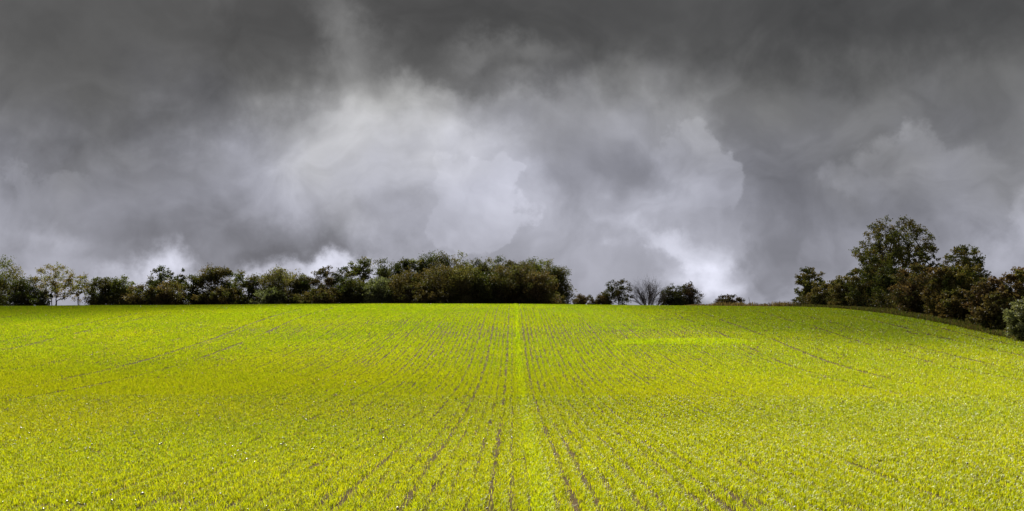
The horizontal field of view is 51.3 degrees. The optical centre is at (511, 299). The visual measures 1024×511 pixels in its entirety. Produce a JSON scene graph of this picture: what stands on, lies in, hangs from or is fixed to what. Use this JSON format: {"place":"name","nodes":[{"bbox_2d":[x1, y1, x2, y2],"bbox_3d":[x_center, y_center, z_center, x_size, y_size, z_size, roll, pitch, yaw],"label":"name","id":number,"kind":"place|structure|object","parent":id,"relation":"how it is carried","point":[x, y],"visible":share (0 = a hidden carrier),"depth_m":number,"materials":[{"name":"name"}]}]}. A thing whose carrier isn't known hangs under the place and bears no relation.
{"place":"outdoors","nodes":[
{"label":"outdoors","id":0,"kind":"place"},
{"bbox_2d":[0,305,1023,510],"bbox_3d":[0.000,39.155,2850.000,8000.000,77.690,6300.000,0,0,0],"label":"field ground","id":1,"kind":"structure","parent":0,"point":[571,497],"depth_m":26.89,"materials":[{"name":"soil"}]},
{"bbox_2d":[0,254,30,305],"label":"tree","id":2,"kind":"object","parent":1,"relation":"on","point":[5,287],"visible":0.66,"depth_m":179.38,"materials":[{"name":"green plant"}]},
{"bbox_2d":[6,276,44,305],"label":"bush","id":3,"kind":"object","parent":1,"relation":"on","point":[20,293],"visible":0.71,"depth_m":175.56,"materials":[{"name":"green plant"}]},
{"bbox_2d":[23,289,55,305],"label":"bush","id":4,"kind":"object","parent":1,"relation":"on","point":[38,296],"visible":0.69,"depth_m":173.84,"materials":[{"name":"green plant"}]},
{"bbox_2d":[27,262,81,305],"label":"tree","id":5,"kind":"object","parent":1,"relation":"on","point":[55,288],"visible":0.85,"depth_m":179.55,"materials":[{"name":"green plant"}]},
{"bbox_2d":[64,272,96,304],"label":"tree","id":6,"kind":"object","parent":1,"relation":"on","point":[77,287],"visible":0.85,"depth_m":179.41,"materials":[{"name":"green plant"}]},
{"bbox_2d":[84,276,116,304],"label":"tree","id":7,"kind":"object","parent":1,"relation":"on","point":[103,285],"visible":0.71,"depth_m":178.77,"materials":[{"name":"green plant"}]},
{"bbox_2d":[104,274,135,304],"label":"tree","id":8,"kind":"object","parent":1,"relation":"on","point":[120,290],"visible":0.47,"depth_m":178.67,"materials":[{"name":"green plant"}]},
{"bbox_2d":[119,283,158,304],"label":"bush","id":9,"kind":"object","parent":1,"relation":"on","point":[139,299],"visible":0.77,"depth_m":174.13,"materials":[{"name":"green plant"}]},
{"bbox_2d":[145,265,177,304],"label":"tree","id":10,"kind":"object","parent":1,"relation":"on","point":[157,281],"visible":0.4,"depth_m":179.66,"materials":[{"name":"green plant"}]},
{"bbox_2d":[149,278,186,304],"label":"bush","id":11,"kind":"object","parent":1,"relation":"on","point":[167,295],"visible":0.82,"depth_m":173.98,"materials":[{"name":"green plant"}]},
{"bbox_2d":[170,268,190,302],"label":"tree","id":12,"kind":"object","parent":1,"relation":"on","point":[181,280],"visible":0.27,"depth_m":183.09,"materials":[{"name":"green plant"}]},
{"bbox_2d":[179,273,207,304],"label":"tree","id":13,"kind":"object","parent":1,"relation":"on","point":[192,290],"visible":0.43,"depth_m":179.13,"materials":[{"name":"green plant"}]},
{"bbox_2d":[193,262,231,304],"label":"tree","id":14,"kind":"object","parent":1,"relation":"on","point":[212,276],"visible":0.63,"depth_m":178.90,"materials":[{"name":"green plant"}]},
{"bbox_2d":[191,285,240,304],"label":"bush","id":15,"kind":"object","parent":1,"relation":"on","point":[216,297],"visible":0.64,"depth_m":173.42,"materials":[{"name":"green plant"}]},
{"bbox_2d":[220,269,253,304],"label":"tree","id":16,"kind":"object","parent":1,"relation":"on","point":[239,278],"visible":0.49,"depth_m":179.14,"materials":[{"name":"green plant"}]},
{"bbox_2d":[242,274,272,302],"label":"tree","id":17,"kind":"object","parent":1,"relation":"on","point":[251,284],"visible":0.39,"depth_m":179.42,"materials":[{"name":"green plant"}]},
{"bbox_2d":[248,287,286,303],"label":"bush","id":18,"kind":"object","parent":1,"relation":"on","point":[272,295],"visible":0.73,"depth_m":173.05,"materials":[{"name":"green plant"}]},
{"bbox_2d":[253,265,310,303],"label":"tree","id":19,"kind":"object","parent":1,"relation":"on","point":[282,281],"visible":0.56,"depth_m":178.43,"materials":[{"name":"green plant"}]},
{"bbox_2d":[288,273,320,303],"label":"tree","id":20,"kind":"object","parent":1,"relation":"on","point":[303,284],"visible":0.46,"depth_m":179.15,"materials":[{"name":"green plant"}]},
{"bbox_2d":[289,287,340,303],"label":"bush","id":21,"kind":"object","parent":1,"relation":"on","point":[317,296],"visible":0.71,"depth_m":172.57,"materials":[{"name":"green plant"}]},
{"bbox_2d":[306,265,335,303],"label":"tree","id":22,"kind":"object","parent":1,"relation":"on","point":[324,273],"visible":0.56,"depth_m":179.18,"materials":[{"name":"green plant"}]},
{"bbox_2d":[82,289,565,304],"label":"undergrowth","id":23,"kind":"object","parent":1,"relation":"on","point":[286,301],"visible":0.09,"depth_m":177.17,"materials":[{"name":"green plant"}]},
{"bbox_2d":[326,266,356,297],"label":"tree","id":24,"kind":"object","parent":1,"relation":"on","point":[348,273],"visible":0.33,"depth_m":179.27,"materials":[{"name":"green plant"}]},
{"bbox_2d":[331,277,366,303],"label":"bush","id":25,"kind":"object","parent":1,"relation":"on","point":[346,295],"visible":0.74,"depth_m":174.63,"materials":[{"name":"green plant"}]},
{"bbox_2d":[345,256,373,298],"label":"tree","id":26,"kind":"object","parent":1,"relation":"on","point":[359,269],"visible":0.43,"depth_m":183.62,"materials":[{"name":"green plant"}]},
{"bbox_2d":[357,276,393,302],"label":"bush","id":27,"kind":"object","parent":1,"relation":"on","point":[377,292],"visible":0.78,"depth_m":173.53,"materials":[{"name":"green plant"}]},
{"bbox_2d":[365,258,405,301],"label":"tree","id":28,"kind":"object","parent":1,"relation":"on","point":[383,273],"visible":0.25,"depth_m":183.17,"materials":[{"name":"green plant"}]},
{"bbox_2d":[392,256,412,285],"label":"tree","id":29,"kind":"object","parent":1,"relation":"on","point":[405,262],"visible":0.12,"depth_m":183.69,"materials":[{"name":"green plant"}]},
{"bbox_2d":[386,266,426,302],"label":"tree","id":30,"kind":"object","parent":1,"relation":"on","point":[401,278],"visible":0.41,"depth_m":175.98,"materials":[{"name":"green plant"}]},
{"bbox_2d":[408,256,430,284],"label":"tree","id":31,"kind":"object","parent":1,"relation":"on","point":[419,264],"visible":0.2,"depth_m":183.42,"materials":[{"name":"green plant"}]},
{"bbox_2d":[394,282,451,303],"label":"bush","id":32,"kind":"object","parent":1,"relation":"on","point":[424,293],"visible":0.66,"depth_m":172.25,"materials":[{"name":"green plant"}]},
{"bbox_2d":[413,250,454,282],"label":"tree","id":33,"kind":"object","parent":1,"relation":"on","point":[430,259],"visible":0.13,"depth_m":184.30,"materials":[{"name":"green plant"}]},
{"bbox_2d":[412,260,461,303],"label":"tree","id":34,"kind":"object","parent":1,"relation":"on","point":[435,277],"visible":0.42,"depth_m":175.52,"materials":[{"name":"green plant"}]},
{"bbox_2d":[443,250,473,303],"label":"tree","id":35,"kind":"object","parent":1,"relation":"on","point":[465,263],"visible":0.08,"depth_m":183.37,"materials":[{"name":"green plant"}]},
{"bbox_2d":[442,264,485,303],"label":"tree","id":36,"kind":"object","parent":1,"relation":"on","point":[460,281],"visible":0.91,"depth_m":174.62,"materials":[{"name":"green plant"}]},
{"bbox_2d":[465,257,491,302],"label":"tree","id":37,"kind":"object","parent":1,"relation":"on","point":[479,262],"visible":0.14,"depth_m":183.33,"materials":[{"name":"green plant"}]},
{"bbox_2d":[463,268,504,303],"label":"tree","id":38,"kind":"object","parent":1,"relation":"on","point":[483,289],"visible":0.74,"depth_m":175.07,"materials":[{"name":"green plant"}]},
{"bbox_2d":[482,256,506,283],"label":"tree","id":39,"kind":"object","parent":1,"relation":"on","point":[497,262],"visible":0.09,"depth_m":184.80,"materials":[{"name":"green plant"}]},
{"bbox_2d":[481,261,527,303],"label":"tree","id":40,"kind":"object","parent":1,"relation":"on","point":[503,286],"visible":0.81,"depth_m":175.45,"materials":[{"name":"green plant"}]},
{"bbox_2d":[497,260,523,281],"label":"tree","id":41,"kind":"object","parent":1,"relation":"on","point":[509,262],"visible":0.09,"depth_m":182.88,"materials":[{"name":"green plant"}]},
{"bbox_2d":[0,303,1023,510],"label":"young wheat","id":42,"kind":"object","parent":1,"relation":"on","point":[899,421],"visible":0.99,"depth_m":19.98,"materials":[{"name":"green plant"}]},
{"bbox_2d":[2,304,1022,510],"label":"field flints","id":43,"kind":"object","parent":1,"relation":"on","point":[397,507],"visible":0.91,"depth_m":16.81,"materials":[{"name":"grey stone"}]},
{"bbox_2d":[505,259,547,303],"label":"tree","id":44,"kind":"object","parent":1,"relation":"on","point":[527,266],"visible":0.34,"depth_m":176.99,"materials":[{"name":"green plant"}]},
{"bbox_2d":[518,256,543,280],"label":"tree","id":45,"kind":"object","parent":1,"relation":"on","point":[535,265],"visible":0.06,"depth_m":185.62,"materials":[{"name":"green plant"}]},
{"bbox_2d":[519,270,563,303],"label":"tree","id":46,"kind":"object","parent":1,"relation":"on","point":[536,291],"visible":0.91,"depth_m":173.01,"materials":[{"name":"green plant"}]},
{"bbox_2d":[536,258,554,275],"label":"tree","id":47,"kind":"object","parent":1,"relation":"on","point":[548,263],"visible":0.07,"depth_m":187.47,"materials":[{"name":"green plant"}]},
{"bbox_2d":[542,265,577,303],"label":"tree","id":48,"kind":"object","parent":1,"relation":"on","point":[559,274],"visible":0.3,"depth_m":184.28,"materials":[{"name":"green plant"}]},
{"bbox_2d":[572,293,595,304],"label":"bush","id":49,"kind":"object","parent":1,"relation":"on","point":[583,299],"visible":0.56,"depth_m":119.69,"materials":[{"name":"green plant"}]},
{"bbox_2d":[592,290,613,304],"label":"bush","id":50,"kind":"object","parent":1,"relation":"on","point":[601,299],"visible":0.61,"depth_m":119.67,"materials":[{"name":"green plant"}]},
{"bbox_2d":[603,279,633,304],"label":"bush","id":51,"kind":"object","parent":1,"relation":"on","point":[615,294],"visible":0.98,"depth_m":119.60,"materials":[{"name":"green plant"}]},
{"bbox_2d":[630,276,672,304],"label":"bare shrub","id":52,"kind":"object","parent":1,"relation":"on","point":[652,295],"visible":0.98,"depth_m":119.69,"materials":[{"name":"grey plant"}]},
{"bbox_2d":[659,283,689,304],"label":"bush","id":53,"kind":"object","parent":1,"relation":"on","point":[676,298],"visible":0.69,"depth_m":119.45,"materials":[{"name":"green plant"}]},
{"bbox_2d":[681,280,703,304],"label":"bush","id":54,"kind":"object","parent":1,"relation":"on","point":[689,296],"visible":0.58,"depth_m":120.56,"materials":[{"name":"green plant"}]},
{"bbox_2d":[713,294,745,303],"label":"bush","id":55,"kind":"object","parent":1,"relation":"on","point":[729,299],"visible":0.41,"depth_m":99.45,"materials":[{"name":"green plant"}]},
{"bbox_2d":[691,300,797,305],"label":"dry weeds","id":56,"kind":"object","parent":1,"relation":"on","point":[780,303],"visible":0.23,"depth_m":84.59,"materials":[{"name":"plant"}]},
{"bbox_2d":[792,266,824,303],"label":"tree","id":57,"kind":"object","parent":1,"relation":"on","point":[807,288],"visible":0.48,"depth_m":83.84,"materials":[{"name":"green plant"}]},
{"bbox_2d":[802,279,838,304],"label":"bush","id":58,"kind":"object","parent":1,"relation":"on","point":[812,297],"visible":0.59,"depth_m":75.56,"materials":[{"name":"green plant"}]},
{"bbox_2d":[827,275,863,305],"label":"bush","id":59,"kind":"object","parent":1,"relation":"on","point":[839,290],"visible":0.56,"depth_m":70.56,"materials":[{"name":"green plant"}]},
{"bbox_2d":[842,264,889,306],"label":"bush","id":60,"kind":"object","parent":1,"relation":"on","point":[865,285],"visible":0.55,"depth_m":67.64,"materials":[{"name":"green plant"}]},
{"bbox_2d":[850,244,893,285],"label":"tree","id":61,"kind":"object","parent":1,"relation":"on","point":[875,259],"visible":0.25,"depth_m":89.52,"materials":[{"name":"green plant"}]},
{"bbox_2d":[870,264,914,307],"bbox_3d":[23.106,-0.680,64.692,2.923,3.019,2.853,0,0,-31],"label":"bush","id":62,"kind":"object","parent":1,"relation":"on","point":[885,280],"visible":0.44,"depth_m":64.50,"materials":[{"name":"green plant"}]},
{"bbox_2d":[848,215,937,279],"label":"tree","id":63,"kind":"object","parent":1,"relation":"on","point":[898,249],"visible":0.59,"depth_m":95.19,"materials":[{"name":"green plant"}]},
{"bbox_2d":[794,289,1014,323],"bbox_3d":[23.053,0.328,63.997,2.437,2.479,38.104,0,0,0],"label":"hedge bottom growth","id":64,"kind":"object","parent":1,"relation":"on","point":[872,302],"visible":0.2,"depth_m":64.61,"materials":[{"name":"green plant"}]},
{"bbox_2d":[887,262,933,311],"bbox_3d":[22.223,-0.544,58.864,2.970,3.043,3.070,0,0,0],"label":"bush","id":65,"kind":"object","parent":1,"relation":"on","point":[913,287],"visible":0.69,"depth_m":58.45,"materials":[{"name":"green plant"}]},
{"bbox_2d":[910,242,940,273],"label":"tree","id":66,"kind":"object","parent":1,"relation":"on","point":[919,255],"visible":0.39,"depth_m":91.81,"materials":[{"name":"green plant"}]},
{"bbox_2d":[918,265,965,315],"bbox_3d":[22.357,-0.340,55.020,2.726,2.932,2.474,0,0,0],"label":"bush","id":67,"kind":"object","parent":1,"relation":"on","point":[932,289],"visible":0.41,"depth_m":54.56,"materials":[{"name":"green plant"}]},
{"bbox_2d":[935,288,972,318],"bbox_3d":[22.000,0.311,52.116,2.636,1.869,2.182,0,0,40],"label":"bush","id":68,"kind":"object","parent":1,"relation":"on","point":[953,304],"visible":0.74,"depth_m":51.92,"materials":[{"name":"green plant"}]},
{"bbox_2d":[939,263,981,318],"bbox_3d":[23.051,-0.340,54.349,2.582,3.004,2.500,0,0,-29],"label":"bush","id":69,"kind":"object","parent":1,"relation":"on","point":[962,280],"visible":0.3,"depth_m":53.91,"materials":[{"name":"green plant"}]},
{"bbox_2d":[939,244,990,279],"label":"tree","id":70,"kind":"object","parent":1,"relation":"on","point":[964,260],"visible":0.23,"depth_m":77.78,"materials":[{"name":"green plant"}]},
{"bbox_2d":[959,275,1012,322],"bbox_3d":[22.249,0.122,49.873,2.312,2.530,2.375,0,0,35],"label":"bush","id":71,"kind":"object","parent":1,"relation":"on","point":[984,286],"visible":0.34,"depth_m":49.58,"materials":[{"name":"green plant"}]},
{"bbox_2d":[972,289,1018,329],"bbox_3d":[21.583,0.527,47.565,2.118,1.994,2.023,0,0,0],"label":"bush","id":72,"kind":"object","parent":1,"relation":"on","point":[992,313],"visible":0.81,"depth_m":47.33,"materials":[{"name":"green plant"}]},
{"bbox_2d":[995,266,1023,310],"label":"bush","id":73,"kind":"object","parent":1,"relation":"on","point":[1017,278],"visible":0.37,"depth_m":48.40,"materials":[{"name":"green plant"}]},
{"bbox_2d":[1001,296,1023,338],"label":"bush","id":74,"kind":"object","parent":1,"relation":"on","point":[1012,317],"visible":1,"depth_m":43.24,"materials":[{"name":"green plant"}]},
{"bbox_2d":[0,0,1023,305],"label":"sky","id":75,"kind":"structure","parent":0,"point":[724,147],"materials":[{"name":"grey"}]},
{"bbox_2d":[788,304,1023,340],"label":"grass verge","id":76,"kind":"object","parent":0,"point":[971,325],"depth_m":52.59,"materials":[{"name":"green plant"}]}
]}

